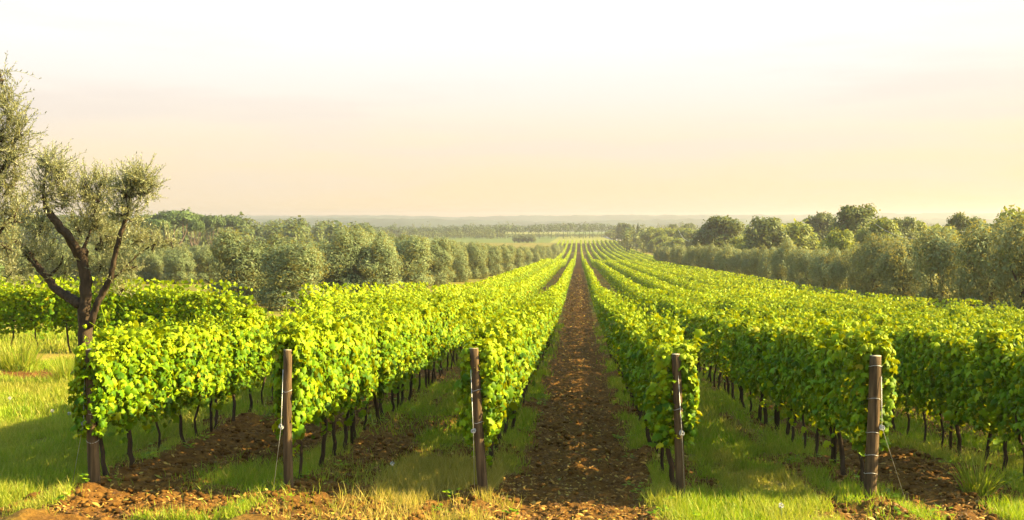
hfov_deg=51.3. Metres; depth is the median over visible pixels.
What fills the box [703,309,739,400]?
grapevine
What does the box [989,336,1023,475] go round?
grapevine
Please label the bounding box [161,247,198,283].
olive tree
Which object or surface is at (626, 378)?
grapevine
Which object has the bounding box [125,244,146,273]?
olive tree
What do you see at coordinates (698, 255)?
olive tree
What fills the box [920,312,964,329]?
grapevine
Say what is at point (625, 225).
leafy tree
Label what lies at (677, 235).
leafy tree
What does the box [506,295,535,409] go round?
grapevine
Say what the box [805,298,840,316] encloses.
grapevine
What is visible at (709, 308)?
grapevine
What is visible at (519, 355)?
grapevine
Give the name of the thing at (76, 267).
olive tree
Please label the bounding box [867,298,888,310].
grapevine
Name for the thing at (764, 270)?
olive tree
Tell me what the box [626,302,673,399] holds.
grapevine
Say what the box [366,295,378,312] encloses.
grapevine
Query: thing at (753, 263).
olive tree
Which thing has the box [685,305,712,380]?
grapevine
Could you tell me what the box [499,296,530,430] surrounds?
grapevine
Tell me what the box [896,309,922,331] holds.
grapevine
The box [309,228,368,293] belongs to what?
olive tree
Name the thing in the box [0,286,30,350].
grapevine
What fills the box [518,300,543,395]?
grapevine
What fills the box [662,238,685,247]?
leafy tree
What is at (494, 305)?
grapevine
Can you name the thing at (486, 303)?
grapevine
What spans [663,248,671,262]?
olive tree
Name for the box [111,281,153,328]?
grapevine
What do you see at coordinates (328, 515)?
fallen leaves
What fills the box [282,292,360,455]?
grapevine
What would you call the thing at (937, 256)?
olive tree
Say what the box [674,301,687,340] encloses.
grapevine
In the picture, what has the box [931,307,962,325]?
grapevine
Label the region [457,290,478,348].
grapevine
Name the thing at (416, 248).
olive tree
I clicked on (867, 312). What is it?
grapevine
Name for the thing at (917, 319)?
grapevine
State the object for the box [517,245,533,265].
olive tree
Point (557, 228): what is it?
pine belt
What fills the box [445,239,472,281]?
olive tree
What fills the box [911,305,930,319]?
grapevine
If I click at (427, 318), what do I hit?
grapevine
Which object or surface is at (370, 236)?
olive tree
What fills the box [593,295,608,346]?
grapevine
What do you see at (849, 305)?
grapevine
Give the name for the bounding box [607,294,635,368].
grapevine
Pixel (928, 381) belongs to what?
grapevine
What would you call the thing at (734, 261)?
olive tree
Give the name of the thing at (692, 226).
leafy tree
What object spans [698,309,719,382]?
grapevine
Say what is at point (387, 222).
hills
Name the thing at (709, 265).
olive tree
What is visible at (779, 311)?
grapevine
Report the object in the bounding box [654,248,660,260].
olive tree
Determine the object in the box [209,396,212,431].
trellis stake
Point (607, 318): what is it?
grapevine
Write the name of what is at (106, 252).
olive tree
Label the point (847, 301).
grapevine
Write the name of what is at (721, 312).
grapevine
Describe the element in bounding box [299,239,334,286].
olive tree
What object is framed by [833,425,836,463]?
trellis stake
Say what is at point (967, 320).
grapevine
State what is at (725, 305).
grapevine
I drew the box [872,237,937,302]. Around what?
olive tree
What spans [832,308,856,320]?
grapevine
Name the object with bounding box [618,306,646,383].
grapevine
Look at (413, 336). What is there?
grapevine
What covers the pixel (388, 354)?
grapevine
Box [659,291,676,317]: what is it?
grapevine
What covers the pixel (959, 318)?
grapevine
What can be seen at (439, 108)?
sky
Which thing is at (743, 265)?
olive tree
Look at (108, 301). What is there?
grapevine
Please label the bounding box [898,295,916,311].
grapevine
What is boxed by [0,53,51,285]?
olive tree
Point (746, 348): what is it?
grapevine
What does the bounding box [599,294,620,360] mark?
grapevine
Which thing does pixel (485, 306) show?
grapevine
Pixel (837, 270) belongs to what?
olive tree
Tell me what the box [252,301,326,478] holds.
grapevine
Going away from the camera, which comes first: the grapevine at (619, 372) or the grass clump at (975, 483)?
the grass clump at (975, 483)
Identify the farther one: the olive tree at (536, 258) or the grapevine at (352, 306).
the olive tree at (536, 258)
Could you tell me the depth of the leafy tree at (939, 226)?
139.48 m
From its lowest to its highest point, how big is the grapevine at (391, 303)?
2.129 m
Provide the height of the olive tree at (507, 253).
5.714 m
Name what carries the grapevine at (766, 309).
on the ground at (590, 384)
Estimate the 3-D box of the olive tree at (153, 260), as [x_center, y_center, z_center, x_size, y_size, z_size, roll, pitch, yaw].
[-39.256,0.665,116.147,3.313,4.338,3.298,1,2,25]
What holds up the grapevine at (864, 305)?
on the ground at (590, 384)
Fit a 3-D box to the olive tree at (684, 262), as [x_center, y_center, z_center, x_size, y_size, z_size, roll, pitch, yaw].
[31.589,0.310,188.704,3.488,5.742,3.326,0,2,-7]
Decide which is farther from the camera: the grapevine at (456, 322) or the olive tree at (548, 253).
the olive tree at (548, 253)
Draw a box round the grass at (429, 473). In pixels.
[0,315,1023,519]
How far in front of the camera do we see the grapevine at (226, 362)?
18.03 m
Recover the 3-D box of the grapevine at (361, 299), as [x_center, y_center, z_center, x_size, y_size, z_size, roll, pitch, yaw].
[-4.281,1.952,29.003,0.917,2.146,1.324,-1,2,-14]
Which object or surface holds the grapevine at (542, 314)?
on the ground at (590, 384)
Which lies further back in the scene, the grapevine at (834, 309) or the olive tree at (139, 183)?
the grapevine at (834, 309)
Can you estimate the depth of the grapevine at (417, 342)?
22.41 m
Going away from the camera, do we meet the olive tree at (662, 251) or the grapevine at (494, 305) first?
the grapevine at (494, 305)
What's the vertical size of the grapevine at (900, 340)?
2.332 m
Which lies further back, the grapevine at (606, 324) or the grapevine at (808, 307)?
the grapevine at (808, 307)
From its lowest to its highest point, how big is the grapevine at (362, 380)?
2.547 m
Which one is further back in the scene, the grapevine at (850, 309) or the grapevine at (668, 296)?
the grapevine at (668, 296)
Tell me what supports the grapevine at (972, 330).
on the ground at (590, 384)
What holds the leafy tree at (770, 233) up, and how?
on the ground at (590, 384)
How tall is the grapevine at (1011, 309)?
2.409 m
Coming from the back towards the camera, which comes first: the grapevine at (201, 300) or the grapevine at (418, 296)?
the grapevine at (418, 296)
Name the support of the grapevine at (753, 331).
on the ground at (590, 384)
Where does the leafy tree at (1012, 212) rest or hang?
on the ground at (590, 384)
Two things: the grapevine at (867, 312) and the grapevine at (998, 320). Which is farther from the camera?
the grapevine at (867, 312)
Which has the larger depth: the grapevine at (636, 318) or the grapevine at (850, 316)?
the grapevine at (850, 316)
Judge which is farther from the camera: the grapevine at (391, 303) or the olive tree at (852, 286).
the olive tree at (852, 286)
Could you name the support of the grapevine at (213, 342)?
on the ground at (590, 384)
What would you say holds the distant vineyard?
on the ground at (590, 384)
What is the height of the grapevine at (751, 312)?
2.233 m
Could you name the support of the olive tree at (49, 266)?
on the ground at (590, 384)
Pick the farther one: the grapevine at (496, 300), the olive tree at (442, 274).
the olive tree at (442, 274)
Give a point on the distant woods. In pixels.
(682, 223)
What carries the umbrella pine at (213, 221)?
on the ground at (590, 384)
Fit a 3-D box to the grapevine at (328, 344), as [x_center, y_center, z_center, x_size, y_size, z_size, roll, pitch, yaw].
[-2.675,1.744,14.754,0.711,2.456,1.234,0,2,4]
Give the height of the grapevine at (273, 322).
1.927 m
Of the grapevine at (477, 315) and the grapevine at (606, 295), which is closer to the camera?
the grapevine at (477, 315)
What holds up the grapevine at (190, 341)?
on the ground at (590, 384)
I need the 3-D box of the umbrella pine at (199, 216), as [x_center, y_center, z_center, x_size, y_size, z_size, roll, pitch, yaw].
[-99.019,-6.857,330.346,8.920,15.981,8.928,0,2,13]
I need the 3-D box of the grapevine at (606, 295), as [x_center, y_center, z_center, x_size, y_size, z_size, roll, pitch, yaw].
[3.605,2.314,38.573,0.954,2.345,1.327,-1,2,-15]
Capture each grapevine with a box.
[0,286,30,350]
[11,279,60,345]
[49,277,92,353]
[67,316,164,475]
[91,276,121,336]
[93,301,197,464]
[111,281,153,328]
[118,321,184,452]
[129,303,209,443]
[139,282,182,329]
[173,288,213,325]
[181,313,222,436]
[189,301,252,428]
[203,302,258,420]
[226,296,270,411]
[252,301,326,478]
[254,313,284,407]
[259,312,290,401]
[266,297,322,323]
[280,308,322,322]
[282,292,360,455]
[295,299,327,319]
[303,297,349,466]
[304,292,339,318]
[320,289,383,449]
[321,294,349,316]
[325,300,338,314]
[331,294,363,317]
[331,297,355,317]
[340,304,387,430]
[342,293,372,316]
[345,295,403,417]
[350,292,370,315]
[351,304,390,437]
[357,303,398,424]
[363,291,384,310]
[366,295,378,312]
[367,295,395,311]
[367,299,417,405]
[379,290,397,309]
[383,294,401,307]
[387,302,410,411]
[398,294,428,397]
[398,295,434,400]
[399,290,406,306]
[399,290,411,305]
[407,289,440,387]
[408,297,433,392]
[411,300,442,386]
[412,287,423,302]
[425,289,451,379]
[432,286,455,373]
[434,292,450,377]
[436,285,457,370]
[445,289,472,364]
[446,303,525,459]
[449,294,465,362]
[450,300,461,368]
[451,306,511,468]
[454,312,531,465]
[456,291,471,358]
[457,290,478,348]
[463,289,491,315]
[464,303,527,443]
[465,310,517,450]
[468,287,485,315]
[474,293,486,316]
[477,297,482,316]
[481,290,486,316]
[485,288,494,310]
[489,299,532,419]
[489,305,536,412]
[490,290,499,311]
[491,292,497,314]
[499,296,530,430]
[503,294,535,403]
[503,315,527,435]
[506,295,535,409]
[509,290,541,392]
[514,299,555,383]
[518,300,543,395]
[521,306,546,402]
[527,290,555,355]
[527,293,550,357]
[527,295,547,371]
[527,296,546,371]
[527,298,547,387]
[529,291,548,370]
[530,293,554,345]
[532,298,549,377]
[535,291,558,345]
[535,294,555,363]
[542,294,557,359]
[546,293,557,334]
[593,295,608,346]
[595,287,617,334]
[597,291,625,340]
[598,296,629,363]
[598,299,621,361]
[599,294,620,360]
[600,300,635,391]
[600,305,604,335]
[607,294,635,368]
[607,298,619,375]
[608,298,637,359]
[609,293,636,376]
[609,294,629,359]
[609,305,652,423]
[610,308,651,405]
[612,294,654,397]
[615,307,636,374]
[616,296,642,386]
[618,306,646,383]
[618,308,638,410]
[618,311,643,415]
[624,317,652,433]
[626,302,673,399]
[627,325,649,433]
[628,303,668,441]
[635,309,701,473]
[635,315,738,488]
[635,320,688,453]
[638,299,698,456]
[653,293,679,314]
[657,293,666,318]
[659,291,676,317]
[660,293,672,319]
[667,293,688,319]
[667,297,689,316]
[671,293,694,316]
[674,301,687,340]
[677,293,703,342]
[678,305,705,336]
[681,299,702,372]
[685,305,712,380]
[687,305,703,372]
[690,303,721,376]
[698,308,745,389]
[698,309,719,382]
[701,305,736,386]
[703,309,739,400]
[711,302,747,391]
[712,297,723,310]
[714,293,746,310]
[714,298,752,396]
[718,315,747,401]
[720,291,745,310]
[720,294,739,308]
[728,311,760,409]
[729,297,760,316]
[731,310,768,414]
[736,307,761,420]
[740,291,762,316]
[742,321,779,424]
[747,301,774,318]
[752,316,828,436]
[754,295,770,318]
[754,300,776,318]
[754,300,778,320]
[755,302,806,429]
[766,304,795,319]
[774,316,812,440]
[777,304,806,320]
[781,303,822,319]
[781,308,821,451]
[785,293,808,311]
[787,295,804,309]
[790,312,840,456]
[795,305,825,326]
[797,297,814,312]
[797,316,851,464]
[798,301,830,319]
[802,307,881,475]
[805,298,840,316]
[823,300,847,318]
[826,304,856,317]
[830,307,901,488]
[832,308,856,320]
[836,295,860,308]
[837,296,859,309]
[840,306,865,322]
[842,311,877,326]
[843,300,869,317]
[850,307,879,325]
[853,300,884,322]
[858,312,912,408]
[859,295,879,309]
[865,305,877,324]
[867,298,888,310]
[868,299,899,315]
[869,315,910,430]
[871,312,913,324]
[875,304,891,324]
[877,304,913,317]
[883,315,932,435]
[884,307,907,324]
[891,299,920,317]
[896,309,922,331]
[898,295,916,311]
[903,308,936,444]
[907,313,937,326]
[910,295,928,311]
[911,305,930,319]
[913,314,973,450]
[915,300,932,314]
[918,305,943,321]
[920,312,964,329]
[927,317,1000,456]
[930,313,970,331]
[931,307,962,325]
[939,316,984,335]
[943,298,968,316]
[943,329,993,464]
[947,308,981,328]
[950,303,976,315]
[951,307,981,328]
[952,310,992,338]
[960,307,985,318]
[961,309,990,328]
[968,301,1023,470]
[973,301,990,315]
[976,307,1012,328]
[977,306,1003,320]
[978,304,995,316]
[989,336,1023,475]
[990,313,1023,328]
[992,300,1004,313]
[992,303,1021,324]
[997,299,1019,314]
[1005,310,1023,331]
[1009,321,1023,332]
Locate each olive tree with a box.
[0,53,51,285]
[0,138,184,345]
[3,249,36,283]
[35,250,69,283]
[64,244,82,272]
[69,251,101,283]
[86,243,103,273]
[100,243,113,271]
[103,250,137,283]
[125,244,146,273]
[137,249,164,282]
[155,241,174,272]
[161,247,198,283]
[168,245,188,270]
[181,244,201,271]
[192,248,223,283]
[196,244,211,273]
[206,226,285,305]
[254,236,330,311]
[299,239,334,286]
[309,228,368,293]
[336,224,381,275]
[348,236,404,292]
[369,229,394,271]
[374,230,435,289]
[387,233,413,275]
[416,236,456,285]
[429,236,440,269]
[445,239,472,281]
[456,241,470,254]
[461,241,490,278]
[477,243,503,275]
[496,243,515,272]
[503,246,525,268]
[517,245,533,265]
[528,246,540,262]
[536,244,546,258]
[540,247,552,258]
[545,245,557,258]
[551,244,560,256]
[558,244,563,257]
[652,245,665,259]
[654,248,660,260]
[659,246,671,261]
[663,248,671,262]
[669,245,685,263]
[674,245,685,266]
[682,247,690,265]
[686,243,703,268]
[694,244,711,269]
[699,243,715,269]
[704,246,723,270]
[713,242,733,272]
[714,247,741,274]
[724,245,751,276]
[737,247,759,278]
[748,245,770,280]
[757,246,779,281]
[768,237,796,285]
[782,246,812,286]
[793,245,828,288]
[807,246,847,293]
[826,245,860,293]
[845,241,882,299]
[851,231,897,300]
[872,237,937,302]
[910,217,985,309]
[948,213,1021,309]
[981,211,1023,310]
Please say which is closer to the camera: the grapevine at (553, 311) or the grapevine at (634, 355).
the grapevine at (634, 355)
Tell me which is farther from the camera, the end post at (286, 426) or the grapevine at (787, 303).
the grapevine at (787, 303)
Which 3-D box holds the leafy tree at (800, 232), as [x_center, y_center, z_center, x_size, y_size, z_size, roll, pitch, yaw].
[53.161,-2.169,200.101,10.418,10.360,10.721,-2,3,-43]
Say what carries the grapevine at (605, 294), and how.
on the ground at (590, 384)
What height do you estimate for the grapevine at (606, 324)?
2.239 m
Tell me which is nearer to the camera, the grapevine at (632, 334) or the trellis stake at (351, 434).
the trellis stake at (351, 434)
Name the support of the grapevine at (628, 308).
on the ground at (590, 384)
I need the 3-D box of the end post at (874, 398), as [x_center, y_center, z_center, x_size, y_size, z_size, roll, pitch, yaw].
[4.523,2.093,12.933,0.505,1.876,0.179,0,2,4]
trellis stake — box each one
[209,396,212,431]
[350,408,353,443]
[397,387,398,409]
[428,360,429,384]
[777,411,779,430]
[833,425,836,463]
[949,422,952,453]
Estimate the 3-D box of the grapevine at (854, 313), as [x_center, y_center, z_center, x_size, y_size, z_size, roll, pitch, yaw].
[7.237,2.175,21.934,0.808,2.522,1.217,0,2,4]
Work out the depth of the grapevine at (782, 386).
17.65 m
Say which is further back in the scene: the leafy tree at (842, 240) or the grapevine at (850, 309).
the leafy tree at (842, 240)
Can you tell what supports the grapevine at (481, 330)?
on the ground at (590, 384)
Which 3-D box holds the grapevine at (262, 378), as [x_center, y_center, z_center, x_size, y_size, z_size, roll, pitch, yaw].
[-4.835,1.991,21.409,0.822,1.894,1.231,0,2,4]
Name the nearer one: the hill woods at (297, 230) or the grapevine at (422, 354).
the grapevine at (422, 354)
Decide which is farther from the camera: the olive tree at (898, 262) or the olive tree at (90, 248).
the olive tree at (90, 248)
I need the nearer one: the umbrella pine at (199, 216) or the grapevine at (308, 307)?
the grapevine at (308, 307)
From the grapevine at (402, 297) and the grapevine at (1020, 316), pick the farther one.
the grapevine at (402, 297)
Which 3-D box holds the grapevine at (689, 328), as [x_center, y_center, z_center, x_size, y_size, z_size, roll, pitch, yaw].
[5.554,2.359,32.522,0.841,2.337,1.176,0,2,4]
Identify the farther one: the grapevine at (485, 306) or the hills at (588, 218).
the hills at (588, 218)
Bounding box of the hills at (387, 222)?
[61,217,995,231]
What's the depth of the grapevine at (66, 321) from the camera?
31.35 m
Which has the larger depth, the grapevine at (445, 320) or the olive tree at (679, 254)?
the olive tree at (679, 254)
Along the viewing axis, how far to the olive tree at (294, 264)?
68.99 m
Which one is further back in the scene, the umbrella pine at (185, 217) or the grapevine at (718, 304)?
the umbrella pine at (185, 217)
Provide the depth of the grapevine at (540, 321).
26.49 m
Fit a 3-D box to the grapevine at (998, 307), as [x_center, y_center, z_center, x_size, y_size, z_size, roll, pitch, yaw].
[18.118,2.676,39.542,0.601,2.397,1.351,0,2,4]
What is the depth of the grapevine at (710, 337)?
27.24 m
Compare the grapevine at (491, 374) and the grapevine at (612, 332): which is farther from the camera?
the grapevine at (612, 332)
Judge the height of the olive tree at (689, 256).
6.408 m
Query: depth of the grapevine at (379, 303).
31.60 m
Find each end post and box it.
[73,348,100,482]
[273,349,292,489]
[469,348,487,494]
[671,353,685,495]
[863,355,905,499]
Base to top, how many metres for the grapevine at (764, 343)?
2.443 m
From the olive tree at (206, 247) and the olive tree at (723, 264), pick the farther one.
the olive tree at (206, 247)
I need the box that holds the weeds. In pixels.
[49,389,1023,519]
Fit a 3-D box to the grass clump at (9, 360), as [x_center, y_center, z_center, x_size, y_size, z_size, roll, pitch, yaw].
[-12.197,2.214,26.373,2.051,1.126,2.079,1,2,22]
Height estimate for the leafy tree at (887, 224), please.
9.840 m
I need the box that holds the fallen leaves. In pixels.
[0,273,1018,519]
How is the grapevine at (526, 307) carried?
on the ground at (590, 384)
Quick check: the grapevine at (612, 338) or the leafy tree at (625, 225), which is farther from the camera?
the leafy tree at (625, 225)
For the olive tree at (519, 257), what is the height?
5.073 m
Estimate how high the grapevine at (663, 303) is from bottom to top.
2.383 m
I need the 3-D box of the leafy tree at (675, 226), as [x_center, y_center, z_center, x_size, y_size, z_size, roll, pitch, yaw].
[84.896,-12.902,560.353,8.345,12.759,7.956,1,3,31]
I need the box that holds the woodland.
[740,218,943,239]
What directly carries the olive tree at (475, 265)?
on the ground at (590, 384)
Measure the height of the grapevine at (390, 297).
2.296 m
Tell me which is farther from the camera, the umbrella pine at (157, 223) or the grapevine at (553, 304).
the umbrella pine at (157, 223)
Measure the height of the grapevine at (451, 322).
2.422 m
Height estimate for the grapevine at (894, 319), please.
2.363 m
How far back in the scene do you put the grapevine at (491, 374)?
13.19 m
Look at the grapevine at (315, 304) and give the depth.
22.23 m
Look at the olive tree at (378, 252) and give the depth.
91.00 m
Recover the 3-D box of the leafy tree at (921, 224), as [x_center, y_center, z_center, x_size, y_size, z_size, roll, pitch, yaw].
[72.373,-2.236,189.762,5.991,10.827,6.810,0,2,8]
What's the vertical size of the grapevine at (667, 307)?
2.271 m
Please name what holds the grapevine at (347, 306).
on the ground at (590, 384)
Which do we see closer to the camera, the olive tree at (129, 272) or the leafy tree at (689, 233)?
the olive tree at (129, 272)
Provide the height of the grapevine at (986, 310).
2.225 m
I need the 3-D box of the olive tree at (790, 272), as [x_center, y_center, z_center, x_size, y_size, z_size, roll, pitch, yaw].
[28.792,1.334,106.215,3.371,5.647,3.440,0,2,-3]
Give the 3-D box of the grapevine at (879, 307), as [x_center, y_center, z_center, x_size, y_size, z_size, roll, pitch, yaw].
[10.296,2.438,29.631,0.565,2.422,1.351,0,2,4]
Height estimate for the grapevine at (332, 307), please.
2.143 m
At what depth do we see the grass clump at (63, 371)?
23.96 m
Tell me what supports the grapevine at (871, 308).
on the ground at (590, 384)
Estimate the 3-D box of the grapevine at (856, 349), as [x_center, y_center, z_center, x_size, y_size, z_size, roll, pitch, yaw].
[4.360,1.800,13.513,0.879,2.412,1.196,0,2,4]
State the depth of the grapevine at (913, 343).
18.57 m
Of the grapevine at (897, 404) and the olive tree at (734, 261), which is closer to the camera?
the grapevine at (897, 404)
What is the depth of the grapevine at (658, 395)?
13.10 m
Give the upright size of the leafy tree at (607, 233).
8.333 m
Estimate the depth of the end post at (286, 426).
13.20 m
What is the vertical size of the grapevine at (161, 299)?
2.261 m
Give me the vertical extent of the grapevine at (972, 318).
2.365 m
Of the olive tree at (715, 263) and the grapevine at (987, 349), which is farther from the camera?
the olive tree at (715, 263)
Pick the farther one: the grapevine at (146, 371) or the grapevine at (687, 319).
the grapevine at (687, 319)
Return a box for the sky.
[0,0,1023,216]
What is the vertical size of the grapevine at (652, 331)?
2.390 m
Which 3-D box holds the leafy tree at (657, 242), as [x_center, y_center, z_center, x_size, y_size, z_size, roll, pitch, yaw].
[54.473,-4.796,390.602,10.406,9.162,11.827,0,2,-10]
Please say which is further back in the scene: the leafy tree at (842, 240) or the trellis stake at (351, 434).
the leafy tree at (842, 240)
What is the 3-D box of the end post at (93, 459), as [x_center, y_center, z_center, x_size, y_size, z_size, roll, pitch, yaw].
[-5.326,2.010,13.315,0.338,1.803,0.153,0,2,-10]
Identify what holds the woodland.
on the ground at (590, 384)
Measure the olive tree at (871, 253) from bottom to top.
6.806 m
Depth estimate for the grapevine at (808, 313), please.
27.96 m
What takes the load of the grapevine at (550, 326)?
on the ground at (590, 384)
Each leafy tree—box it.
[604,229,614,239]
[614,222,624,239]
[621,223,631,230]
[639,226,669,246]
[646,234,672,253]
[659,227,676,241]
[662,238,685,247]
[669,223,678,229]
[672,227,691,239]
[680,223,695,229]
[683,238,692,248]
[684,229,715,241]
[688,215,744,248]
[728,236,745,252]
[739,215,795,251]
[780,221,821,252]
[805,211,839,241]
[818,227,854,256]
[820,203,880,263]
[854,216,909,255]
[891,216,920,242]
[912,217,927,235]
[913,224,963,281]
[943,212,970,240]
[962,216,989,280]
[977,204,1023,236]
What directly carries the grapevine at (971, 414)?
on the ground at (590, 384)
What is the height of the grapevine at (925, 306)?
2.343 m
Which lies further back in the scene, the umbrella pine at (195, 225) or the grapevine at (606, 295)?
the umbrella pine at (195, 225)
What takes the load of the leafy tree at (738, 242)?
on the ground at (590, 384)
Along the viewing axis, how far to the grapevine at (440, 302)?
26.69 m
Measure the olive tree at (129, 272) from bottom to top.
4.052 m
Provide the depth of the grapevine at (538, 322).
25.85 m
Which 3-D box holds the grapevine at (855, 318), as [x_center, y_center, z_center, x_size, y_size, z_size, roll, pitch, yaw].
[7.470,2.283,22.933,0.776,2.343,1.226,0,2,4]
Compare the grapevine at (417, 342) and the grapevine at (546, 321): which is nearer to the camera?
the grapevine at (417, 342)
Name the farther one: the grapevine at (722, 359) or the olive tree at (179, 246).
the olive tree at (179, 246)
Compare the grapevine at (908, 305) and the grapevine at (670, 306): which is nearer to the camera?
the grapevine at (670, 306)
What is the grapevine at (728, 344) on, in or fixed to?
on the ground at (590, 384)
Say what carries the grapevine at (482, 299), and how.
on the ground at (590, 384)
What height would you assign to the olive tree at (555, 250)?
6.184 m
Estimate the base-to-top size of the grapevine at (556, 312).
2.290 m
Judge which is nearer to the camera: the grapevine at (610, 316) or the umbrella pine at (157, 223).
the grapevine at (610, 316)
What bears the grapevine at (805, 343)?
on the ground at (590, 384)
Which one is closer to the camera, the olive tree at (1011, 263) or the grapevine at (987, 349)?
the grapevine at (987, 349)
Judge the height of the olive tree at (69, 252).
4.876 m
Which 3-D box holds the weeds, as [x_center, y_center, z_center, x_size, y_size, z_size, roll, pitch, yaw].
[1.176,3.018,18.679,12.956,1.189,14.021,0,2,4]
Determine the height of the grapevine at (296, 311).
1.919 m
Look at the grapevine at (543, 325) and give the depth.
28.32 m
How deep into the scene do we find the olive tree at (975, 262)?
57.27 m
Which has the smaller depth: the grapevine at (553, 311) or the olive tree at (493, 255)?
the grapevine at (553, 311)
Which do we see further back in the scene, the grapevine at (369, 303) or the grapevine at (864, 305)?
the grapevine at (864, 305)
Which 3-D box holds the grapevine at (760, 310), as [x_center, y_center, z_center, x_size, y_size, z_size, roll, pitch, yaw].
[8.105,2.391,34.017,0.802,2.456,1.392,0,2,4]
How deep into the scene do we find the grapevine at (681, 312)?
34.77 m
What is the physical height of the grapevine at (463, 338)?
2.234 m
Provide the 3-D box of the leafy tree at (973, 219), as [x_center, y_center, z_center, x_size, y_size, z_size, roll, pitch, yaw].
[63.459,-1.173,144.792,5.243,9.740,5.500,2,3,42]
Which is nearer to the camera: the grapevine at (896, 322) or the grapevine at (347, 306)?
the grapevine at (896, 322)
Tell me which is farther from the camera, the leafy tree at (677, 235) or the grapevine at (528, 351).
the leafy tree at (677, 235)
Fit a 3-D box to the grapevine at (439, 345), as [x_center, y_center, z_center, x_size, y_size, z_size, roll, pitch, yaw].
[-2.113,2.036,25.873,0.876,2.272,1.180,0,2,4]
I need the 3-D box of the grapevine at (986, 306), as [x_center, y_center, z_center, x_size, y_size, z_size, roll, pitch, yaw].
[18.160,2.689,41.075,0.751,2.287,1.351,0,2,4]
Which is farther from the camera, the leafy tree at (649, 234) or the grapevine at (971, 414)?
the leafy tree at (649, 234)
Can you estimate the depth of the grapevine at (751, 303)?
36.64 m
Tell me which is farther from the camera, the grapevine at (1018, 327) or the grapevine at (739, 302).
the grapevine at (739, 302)
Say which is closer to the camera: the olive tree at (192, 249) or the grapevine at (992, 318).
the grapevine at (992, 318)
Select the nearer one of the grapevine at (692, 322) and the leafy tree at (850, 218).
the grapevine at (692, 322)
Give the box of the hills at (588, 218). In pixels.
[6,212,999,221]
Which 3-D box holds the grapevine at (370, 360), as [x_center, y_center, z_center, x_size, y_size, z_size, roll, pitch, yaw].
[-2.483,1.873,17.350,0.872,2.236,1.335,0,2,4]
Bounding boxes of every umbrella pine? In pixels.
[132,214,152,243]
[141,218,171,246]
[150,209,198,247]
[176,213,203,247]
[187,219,204,244]
[200,214,225,246]
[221,215,243,258]
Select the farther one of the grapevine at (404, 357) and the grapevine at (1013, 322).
the grapevine at (1013, 322)
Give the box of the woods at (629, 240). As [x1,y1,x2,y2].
[375,225,753,252]
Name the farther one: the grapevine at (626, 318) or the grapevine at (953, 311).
the grapevine at (953, 311)
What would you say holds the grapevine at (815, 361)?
on the ground at (590, 384)
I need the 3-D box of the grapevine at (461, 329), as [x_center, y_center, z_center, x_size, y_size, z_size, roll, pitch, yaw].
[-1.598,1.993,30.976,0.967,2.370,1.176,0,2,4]
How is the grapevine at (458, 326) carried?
on the ground at (590, 384)
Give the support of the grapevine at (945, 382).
on the ground at (590, 384)
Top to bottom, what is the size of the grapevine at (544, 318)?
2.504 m
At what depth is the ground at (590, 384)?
16.15 m
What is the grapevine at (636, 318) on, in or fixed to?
on the ground at (590, 384)
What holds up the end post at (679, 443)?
on the ground at (590, 384)
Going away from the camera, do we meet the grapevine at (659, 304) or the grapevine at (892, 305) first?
the grapevine at (892, 305)
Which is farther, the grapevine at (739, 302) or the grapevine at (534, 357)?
the grapevine at (739, 302)
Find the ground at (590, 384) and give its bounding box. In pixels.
[0,232,1023,519]
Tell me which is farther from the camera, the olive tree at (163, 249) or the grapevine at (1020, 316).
the olive tree at (163, 249)
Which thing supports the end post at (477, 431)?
on the ground at (590, 384)
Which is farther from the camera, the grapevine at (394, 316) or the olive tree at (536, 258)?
the olive tree at (536, 258)
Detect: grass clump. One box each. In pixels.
[0,331,56,371]
[38,350,74,381]
[936,444,1017,496]
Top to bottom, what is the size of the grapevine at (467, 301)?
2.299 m
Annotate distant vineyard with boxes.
[0,239,1023,422]
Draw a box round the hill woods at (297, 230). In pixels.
[0,207,377,258]
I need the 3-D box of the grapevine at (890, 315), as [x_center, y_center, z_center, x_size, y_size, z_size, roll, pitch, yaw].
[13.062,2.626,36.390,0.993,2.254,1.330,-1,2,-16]
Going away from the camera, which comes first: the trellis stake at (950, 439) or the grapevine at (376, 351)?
the trellis stake at (950, 439)
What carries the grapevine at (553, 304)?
on the ground at (590, 384)
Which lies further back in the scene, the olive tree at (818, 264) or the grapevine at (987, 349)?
the olive tree at (818, 264)
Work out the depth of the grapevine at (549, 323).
34.61 m
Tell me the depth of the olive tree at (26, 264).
112.26 m
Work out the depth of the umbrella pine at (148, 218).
317.51 m
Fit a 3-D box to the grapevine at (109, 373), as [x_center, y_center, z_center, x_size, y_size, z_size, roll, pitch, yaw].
[-5.242,1.803,13.748,0.983,2.135,1.178,1,3,34]
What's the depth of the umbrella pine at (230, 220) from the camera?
347.49 m
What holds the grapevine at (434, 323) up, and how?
on the ground at (590, 384)
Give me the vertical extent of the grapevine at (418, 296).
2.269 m
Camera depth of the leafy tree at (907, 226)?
173.62 m
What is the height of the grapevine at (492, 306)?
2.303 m
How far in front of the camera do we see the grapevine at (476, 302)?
35.30 m
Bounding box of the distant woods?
[253,221,934,233]
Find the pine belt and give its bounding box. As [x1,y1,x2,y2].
[364,221,616,238]
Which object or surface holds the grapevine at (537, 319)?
on the ground at (590, 384)
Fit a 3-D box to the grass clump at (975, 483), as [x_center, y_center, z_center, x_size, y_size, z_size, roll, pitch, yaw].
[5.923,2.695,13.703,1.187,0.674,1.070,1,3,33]
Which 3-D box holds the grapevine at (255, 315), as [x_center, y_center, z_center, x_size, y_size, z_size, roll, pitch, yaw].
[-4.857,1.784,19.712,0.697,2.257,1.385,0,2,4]
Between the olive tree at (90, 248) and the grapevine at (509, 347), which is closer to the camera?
the grapevine at (509, 347)

